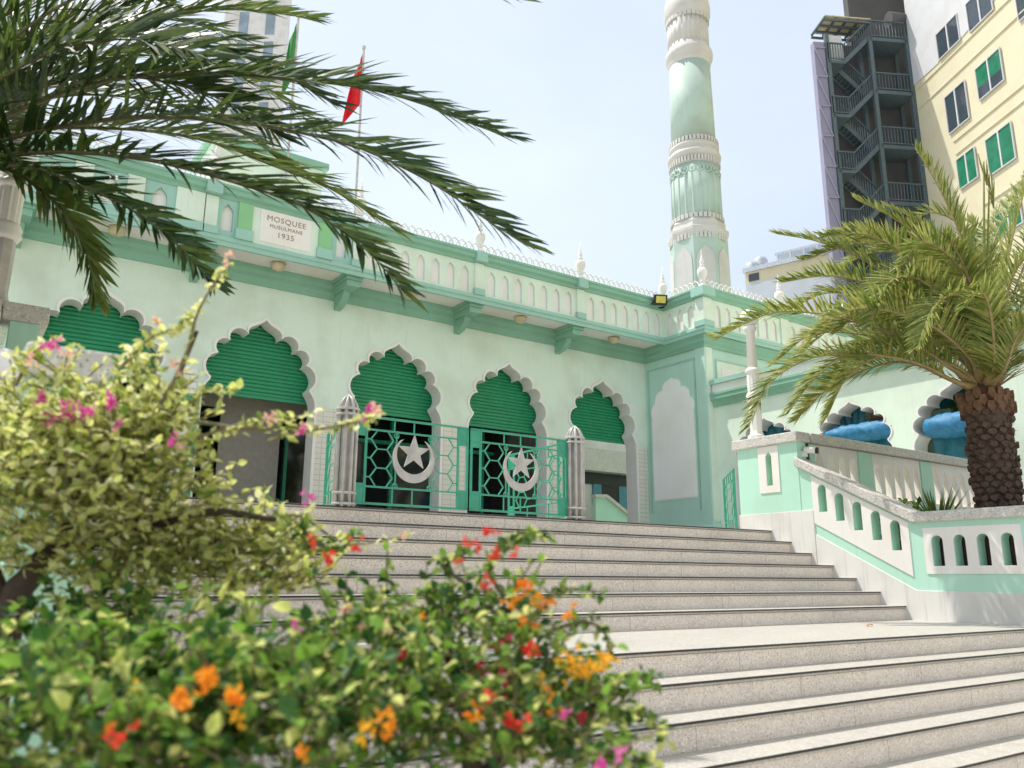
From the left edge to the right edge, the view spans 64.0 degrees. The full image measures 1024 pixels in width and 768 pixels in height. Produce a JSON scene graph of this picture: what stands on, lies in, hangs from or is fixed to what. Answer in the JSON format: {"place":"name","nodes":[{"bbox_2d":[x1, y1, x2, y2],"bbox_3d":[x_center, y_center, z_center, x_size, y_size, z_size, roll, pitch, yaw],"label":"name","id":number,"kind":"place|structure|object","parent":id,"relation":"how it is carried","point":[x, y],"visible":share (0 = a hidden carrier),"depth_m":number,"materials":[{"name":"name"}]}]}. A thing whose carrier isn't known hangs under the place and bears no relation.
{"place":"outdoors","nodes":[
{"label":"outdoors","id":0,"kind":"place"},
{"bbox_2d":[213,0,291,148],"bbox_3d":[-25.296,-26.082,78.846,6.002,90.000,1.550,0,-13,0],"label":"apartment tower","id":1,"kind":"structure","parent":0,"point":[274,29],"depth_m":79.98,"materials":[{"name":"white paint"}]},
{"bbox_2d":[230,102,240,125],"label":"window","id":2,"kind":"structure","parent":1,"relation":"in","point":[239,103],"depth_m":78.07,"materials":[{"name":"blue glass"}]},
{"bbox_2d":[234,77,242,93],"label":"window","id":3,"kind":"structure","parent":1,"relation":"in","point":[238,80],"depth_m":78.76,"materials":[{"name":"blue glass"}]},
{"bbox_2d":[235,41,246,62],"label":"window","id":4,"kind":"structure","parent":1,"relation":"in","point":[239,60],"depth_m":79.63,"materials":[{"name":"blue glass"}]},
{"bbox_2d":[238,12,248,33],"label":"window","id":5,"kind":"structure","parent":1,"relation":"in","point":[244,16],"depth_m":80.27,"materials":[{"name":"blue glass"}]},
{"bbox_2d":[258,102,267,107],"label":"window","id":6,"kind":"structure","parent":1,"relation":"in","point":[262,104],"depth_m":78.19,"materials":[{"name":"blue glass"}]},
{"bbox_2d":[260,74,269,94],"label":"window","id":7,"kind":"structure","parent":1,"relation":"in","point":[267,83],"depth_m":78.68,"materials":[{"name":"blue glass"}]},
{"bbox_2d":[263,42,272,64],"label":"window","id":8,"kind":"structure","parent":1,"relation":"in","point":[269,50],"depth_m":79.57,"materials":[{"name":"blue glass"}]},
{"bbox_2d":[265,14,275,34],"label":"window","id":9,"kind":"structure","parent":1,"relation":"in","point":[270,19],"depth_m":80.22,"materials":[{"name":"blue glass"}]},
{"bbox_2d":[2,0,846,297],"label":"sky","id":10,"kind":"structure","parent":0,"point":[588,80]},
{"bbox_2d":[0,113,872,527],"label":"mosque","id":11,"kind":"structure","parent":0,"point":[308,315],"depth_m":17.62,"materials":[{"name":"green paint"}]},
{"bbox_2d":[163,367,198,494],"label":"pillar","id":12,"kind":"structure","parent":11,"relation":"in","point":[193,385],"depth_m":14.68,"materials":[{"name":"metal"}]},
{"bbox_2d":[189,129,328,205],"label":"roof pavilion","id":13,"kind":"structure","parent":11,"relation":"on","point":[258,170],"depth_m":17.65,"materials":[{"name":"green paint"}]},
{"bbox_2d":[282,17,299,184],"bbox_3d":[-5.017,-5.332,17.904,0.184,6.483,0.372,-12,-18,41],"label":"flagpole","id":14,"kind":"object","parent":11,"relation":"on","point":[292,47],"visible":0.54,"depth_m":18.44,"materials":[{"name":"green fabric"}]},
{"bbox_2d":[342,45,365,215],"bbox_3d":[-3.752,-5.051,18.729,0.561,6.332,0.181,12,-18,-41],"label":"flagpole","id":15,"kind":"object","parent":11,"relation":"on","point":[354,97],"visible":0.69,"depth_m":19.12,"materials":[{"name":"red fabric"}]},
{"bbox_2d":[651,294,667,308],"bbox_3d":[3.700,-2.077,20.692,0.379,0.282,0.426,2,-14,-9],"label":"floodlight","id":16,"kind":"object","parent":11,"relation":"attached to","point":[659,300],"visible":1,"depth_m":20.51,"materials":[{"name":"black plastic"}]},
{"bbox_2d":[584,440,627,521],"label":"courtyard house","id":17,"kind":"structure","parent":0,"point":[605,484],"depth_m":27.86,"materials":[{"name":"paint"}]},
{"bbox_2d":[602,485,617,501],"bbox_3d":[3.285,4.074,28.329,0.716,1.281,0.350,9,-16,-33],"label":"doorway","id":18,"kind":"structure","parent":17,"relation":"in","point":[612,491],"depth_m":28.30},
{"bbox_2d":[742,243,833,315],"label":"house","id":19,"kind":"structure","parent":0,"point":[760,278],"depth_m":53.63,"materials":[{"name":"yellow paint"}]},
{"bbox_2d":[744,261,758,283],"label":"water tank","id":20,"kind":"object","parent":19,"relation":"on","point":[750,264],"visible":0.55,"depth_m":57.07,"materials":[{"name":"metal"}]},
{"bbox_2d":[748,272,758,281],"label":"window","id":21,"kind":"structure","parent":19,"relation":"in","point":[755,276],"depth_m":54.73,"materials":[{"name":"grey glass"}]},
{"bbox_2d":[754,256,767,264],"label":"water tank","id":22,"kind":"object","parent":19,"relation":"on","point":[759,260],"visible":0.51,"depth_m":57.12,"materials":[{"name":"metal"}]},
{"label":"ground","id":23,"kind":"structure","parent":0,"visible":0},
{"bbox_2d":[0,301,119,767],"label":"stair parapet","id":24,"kind":"structure","parent":23,"relation":"on","point":[22,326],"depth_m":3.00,"materials":[{"name":"green paint"}]},
{"bbox_2d":[0,348,20,397],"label":"globe lamp","id":25,"kind":"object","parent":24,"relation":"on","point":[4,363],"visible":0.34,"depth_m":4.06,"materials":[{"name":"white glass"}]},
{"bbox_2d":[0,83,44,310],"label":"lamp column","id":26,"kind":"structure","parent":24,"relation":"on","point":[11,203],"depth_m":6.44,"materials":[{"name":"white paint"}]},
{"bbox_2d":[66,494,1023,767],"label":"staircase","id":27,"kind":"structure","parent":23,"relation":"on","point":[758,648],"depth_m":6.61,"materials":[{"name":"stone"}]},
{"bbox_2d":[331,394,360,506],"bbox_3d":[-1.647,0.653,8.133,0.244,1.124,0.244,9,-16,-33],"label":"gate post","id":28,"kind":"object","parent":27,"relation":"on","point":[347,408],"visible":0.94,"depth_m":8.06,"materials":[{"name":"white stone"}]},
{"bbox_2d":[323,420,341,504],"bbox_3d":[-1.925,0.878,8.774,0.024,0.902,1.340,5,-14,-18],"label":"gate leaf","id":29,"kind":"object","parent":28,"relation":"attached to","point":[327,464],"visible":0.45,"depth_m":9.14,"materials":[{"name":"green metal"}]},
{"bbox_2d":[355,414,468,509],"bbox_3d":[-1.026,0.828,8.541,1.340,0.902,0.046,9,-16,-33],"label":"gate leaf","id":30,"kind":"object","parent":28,"relation":"attached to","point":[414,451],"visible":0.87,"depth_m":8.56,"materials":[{"name":"green metal"}]},
{"bbox_2d":[565,426,585,519],"bbox_3d":[0.750,1.048,9.735,0.244,1.124,0.244,9,-16,-33],"label":"gate post","id":31,"kind":"object","parent":27,"relation":"on","point":[575,442],"visible":0.93,"depth_m":9.67,"materials":[{"name":"white stone"}]},
{"bbox_2d":[469,428,567,515],"bbox_3d":[0.103,1.014,9.295,1.340,0.902,0.046,9,-16,-33],"label":"gate leaf","id":32,"kind":"object","parent":31,"relation":"attached to","point":[521,462],"visible":1,"depth_m":9.27,"materials":[{"name":"green metal"}]},
{"bbox_2d":[508,444,565,517],"bbox_3d":[0.324,1.256,10.307,0.022,0.902,1.340,9,-16,-32],"label":"gate leaf","id":33,"kind":"object","parent":31,"relation":"attached to","point":[511,465],"visible":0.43,"depth_m":10.34,"materials":[{"name":"green metal"}]},
{"bbox_2d":[810,41,848,324],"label":"lattice column","id":34,"kind":"structure","parent":23,"relation":"on","point":[826,147],"depth_m":41.48,"materials":[{"name":"purple"}]},
{"bbox_2d":[709,303,1023,528],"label":"arcade wing","id":35,"kind":"structure","parent":23,"relation":"on","point":[904,404],"depth_m":16.84,"materials":[{"name":"paint"}]},
{"bbox_2d":[763,424,790,435],"bbox_3d":[6.013,1.084,18.707,0.099,1.400,1.000,9,-16,-33],"label":"awning sheet","id":36,"kind":"object","parent":35,"relation":"hanging from","point":[772,429],"visible":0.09,"depth_m":18.74,"materials":[{"name":"teal fabric"}]},
{"bbox_2d":[838,407,864,425],"bbox_3d":[7.106,0.554,17.203,0.099,1.050,0.650,9,-16,-33],"label":"awning sheet","id":37,"kind":"object","parent":35,"relation":"hanging from","point":[857,416],"visible":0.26,"depth_m":17.11,"materials":[{"name":"teal fabric"}]},
{"bbox_2d":[824,420,891,445],"bbox_3d":[7.123,1.730,16.411,0.562,1.956,1.750,9,-16,-33],"label":"rolled tarpaulin","id":38,"kind":"object","parent":35,"relation":"hanging from","point":[877,432],"visible":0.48,"depth_m":16.40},
{"bbox_2d":[870,413,882,420],"bbox_3d":[7.458,0.636,16.345,0.180,0.215,0.616,6,-15,-24],"label":"rolled mat","id":39,"kind":"object","parent":38,"relation":"on","point":[873,417],"visible":0.15,"depth_m":16.48,"materials":[{"name":"brown"}]},
{"bbox_2d":[923,411,968,458],"bbox_3d":[8.320,1.361,14.663,0.616,1.882,1.750,9,-16,-33],"label":"rolled tarpaulin","id":40,"kind":"object","parent":35,"relation":"hanging from","point":[946,433],"visible":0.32,"depth_m":15.15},
{"bbox_2d":[933,388,965,410],"bbox_3d":[8.646,-0.003,15.399,0.099,0.780,1.700,9,-16,-33],"label":"awning sheet","id":41,"kind":"object","parent":35,"relation":"hanging from","point":[944,403],"visible":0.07,"depth_m":15.77,"materials":[{"name":"teal fabric"}]},
{"bbox_2d":[945,391,962,411],"bbox_3d":[8.901,1.435,14.959,0.765,2.881,1.466,9,-16,-33],"label":"potted shrub","id":42,"kind":"object","parent":35,"relation":"on","point":[954,408],"visible":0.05,"depth_m":15.51,"materials":[{"name":"green plant"}]},
{"bbox_2d":[732,431,1023,624],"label":"stair parapet","id":43,"kind":"structure","parent":23,"relation":"on","point":[788,492],"depth_m":10.07,"materials":[{"name":"green paint"}]},
{"bbox_2d":[740,309,764,438],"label":"lamp column","id":44,"kind":"structure","parent":43,"relation":"on","point":[749,328],"depth_m":12.23,"materials":[{"name":"white paint"}]},
{"bbox_2d":[801,446,818,456],"bbox_3d":[4.112,0.929,11.313,0.240,0.148,0.100,-9,-16,35],"label":"security camera","id":45,"kind":"object","parent":43,"relation":"attached to","point":[809,450],"visible":1,"depth_m":11.28,"materials":[{"name":"white plastic"}]},
{"bbox_2d":[805,433,974,537],"bbox_3d":[6.166,2.794,12.564,5.010,3.578,0.290,9,-16,-33],"label":"terrace balustrade","id":46,"kind":"object","parent":23,"relation":"on","point":[892,472],"visible":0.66,"depth_m":12.66,"materials":[{"name":"beige paint"}]},
{"bbox_2d":[900,535,1016,565],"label":"planter soil","id":47,"kind":"structure","parent":23,"relation":"on","point":[1012,551],"depth_m":9.31,"materials":[{"name":"brown soil"}]},
{"bbox_2d":[705,141,1023,507],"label":"date palm","id":48,"kind":"object","parent":47,"relation":"on","point":[978,340],"visible":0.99,"depth_m":10.20,"materials":[{"name":"green plant"}]},
{"bbox_2d":[879,496,986,539],"bbox_3d":[6.591,1.925,10.677,3.203,0.933,3.102,9,-16,-33],"label":"ground cover","id":49,"kind":"object","parent":47,"relation":"on","point":[914,503],"visible":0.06,"depth_m":10.71,"materials":[{"name":"green plant"}]},
{"bbox_2d":[898,482,973,511],"bbox_3d":[5.629,1.665,10.905,1.604,0.762,1.599,9,-16,-33],"label":"spiky plant","id":50,"kind":"object","parent":47,"relation":"on","point":[930,505],"visible":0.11,"depth_m":10.82,"materials":[{"name":"green plant"}]},
{"bbox_2d":[904,0,1023,307],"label":"office building","id":51,"kind":"structure","parent":23,"relation":"on","point":[967,60],"depth_m":38.20,"materials":[{"name":"yellow paint"}]},
{"bbox_2d":[935,13,960,60],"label":"window","id":52,"kind":"structure","parent":51,"relation":"in","point":[948,36],"depth_m":40.02,"materials":[{"name":"grey glass"}]},
{"bbox_2d":[944,79,969,134],"bbox_3d":[21.275,-13.224,39.188,0.070,2.004,1.554,2,-13,-6],"label":"window","id":53,"kind":"structure","parent":51,"relation":"in","point":[956,104],"depth_m":39.16,"materials":[{"name":"grey glass"}]},
{"bbox_2d":[955,146,978,189],"bbox_3d":[21.271,-10.084,38.296,0.070,1.552,1.335,2,-13,-6],"label":"window","id":54,"kind":"structure","parent":51,"relation":"in","point":[966,164],"depth_m":38.27,"materials":[{"name":"green glass"}]},
{"bbox_2d":[965,0,993,32],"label":"window","id":55,"kind":"structure","parent":51,"relation":"in","point":[977,11],"depth_m":37.96,"materials":[{"name":"grey glass"}]},
{"bbox_2d":[974,47,1004,100],"bbox_3d":[21.534,-13.961,36.960,0.070,1.634,1.679,2,-13,-6],"label":"window","id":56,"kind":"structure","parent":51,"relation":"in","point":[989,74],"depth_m":36.91,"materials":[{"name":"green glass"}]},
{"bbox_2d":[984,121,1016,175],"bbox_3d":[21.512,-10.358,36.094,0.070,1.773,1.673,2,-13,-6],"label":"window","id":57,"kind":"structure","parent":51,"relation":"in","point":[1000,148],"depth_m":36.05,"materials":[{"name":"green glass"}]},
{"bbox_2d":[994,200,1023,236],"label":"window","id":58,"kind":"structure","parent":51,"relation":"in","point":[1020,221],"depth_m":35.37,"materials":[{"name":"green glass"}]},
{"bbox_2d":[1015,0,1023,21],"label":"window","id":59,"kind":"structure","parent":51,"relation":"in","point":[1019,4],"depth_m":35.15,"materials":[{"name":"grey glass"}]},
{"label":"planter soil","id":60,"kind":"structure","parent":23,"relation":"on","visible":0},
{"bbox_2d":[0,0,553,317],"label":"date palm","id":61,"kind":"object","parent":60,"relation":"on","point":[63,30],"visible":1,"depth_m":5.11,"materials":[{"name":"green plant"}]},
{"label":"terrace","id":62,"kind":"structure","parent":23,"relation":"on","visible":0},
{"bbox_2d":[664,0,730,295],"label":"minaret","id":63,"kind":"object","parent":62,"relation":"on","point":[697,226],"visible":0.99,"depth_m":28.12,"materials":[{"name":"green paint"}]},
{"bbox_2d":[722,469,737,528],"bbox_3d":[3.391,1.856,12.757,0.023,0.902,1.340,-1,-13,7],"label":"gate leaf","id":64,"kind":"object","parent":62,"relation":"on","point":[733,492],"visible":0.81,"depth_m":12.54,"materials":[{"name":"green metal"}]},
{"bbox_2d":[811,0,931,330],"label":"fire escape","id":65,"kind":"object","parent":62,"relation":"on","point":[874,115],"visible":0.42,"depth_m":42.99,"materials":[{"name":"grey metal"}]},
{"bbox_2d":[822,35,842,60],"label":"water heater box","id":66,"kind":"object","parent":65,"relation":"on","point":[837,39],"visible":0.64,"depth_m":43.17,"materials":[{"name":"white paint"}]},
{"bbox_2d":[884,11,906,27],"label":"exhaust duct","id":67,"kind":"object","parent":65,"relation":"attached to","point":[895,16],"visible":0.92,"depth_m":43.60,"materials":[{"name":"silver metal"}]},
{"bbox_3d":[-1.348,1.656,1.969,0.714,0.810,0.714,9,-16,-33],"label":"planter","id":68,"kind":"object","parent":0,"visible":0},
{"bbox_2d":[0,249,414,743],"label":"bougainvillea","id":69,"kind":"object","parent":68,"relation":"in","point":[95,453],"visible":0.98,"depth_m":2.33,"materials":[{"name":"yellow plant"}]},
{"bbox_3d":[-0.676,1.499,1.288,0.630,0.810,0.630,9,-16,-33],"label":"planter","id":70,"kind":"object","parent":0,"visible":0},
{"bbox_2d":[0,557,450,767],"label":"bougainvillea","id":71,"kind":"object","parent":70,"relation":"in","point":[198,701],"visible":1,"depth_m":1.47,"materials":[{"name":"green plant"}]},
{"bbox_3d":[-0.079,1.549,1.482,0.630,0.810,0.630,9,-16,-33],"label":"planter","id":72,"kind":"object","parent":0,"visible":0},
{"bbox_2d":[246,496,676,767],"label":"bougainvillea","id":73,"kind":"object","parent":72,"relation":"in","point":[519,679],"visible":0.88,"depth_m":1.75,"materials":[{"name":"green plant"}]}
]}

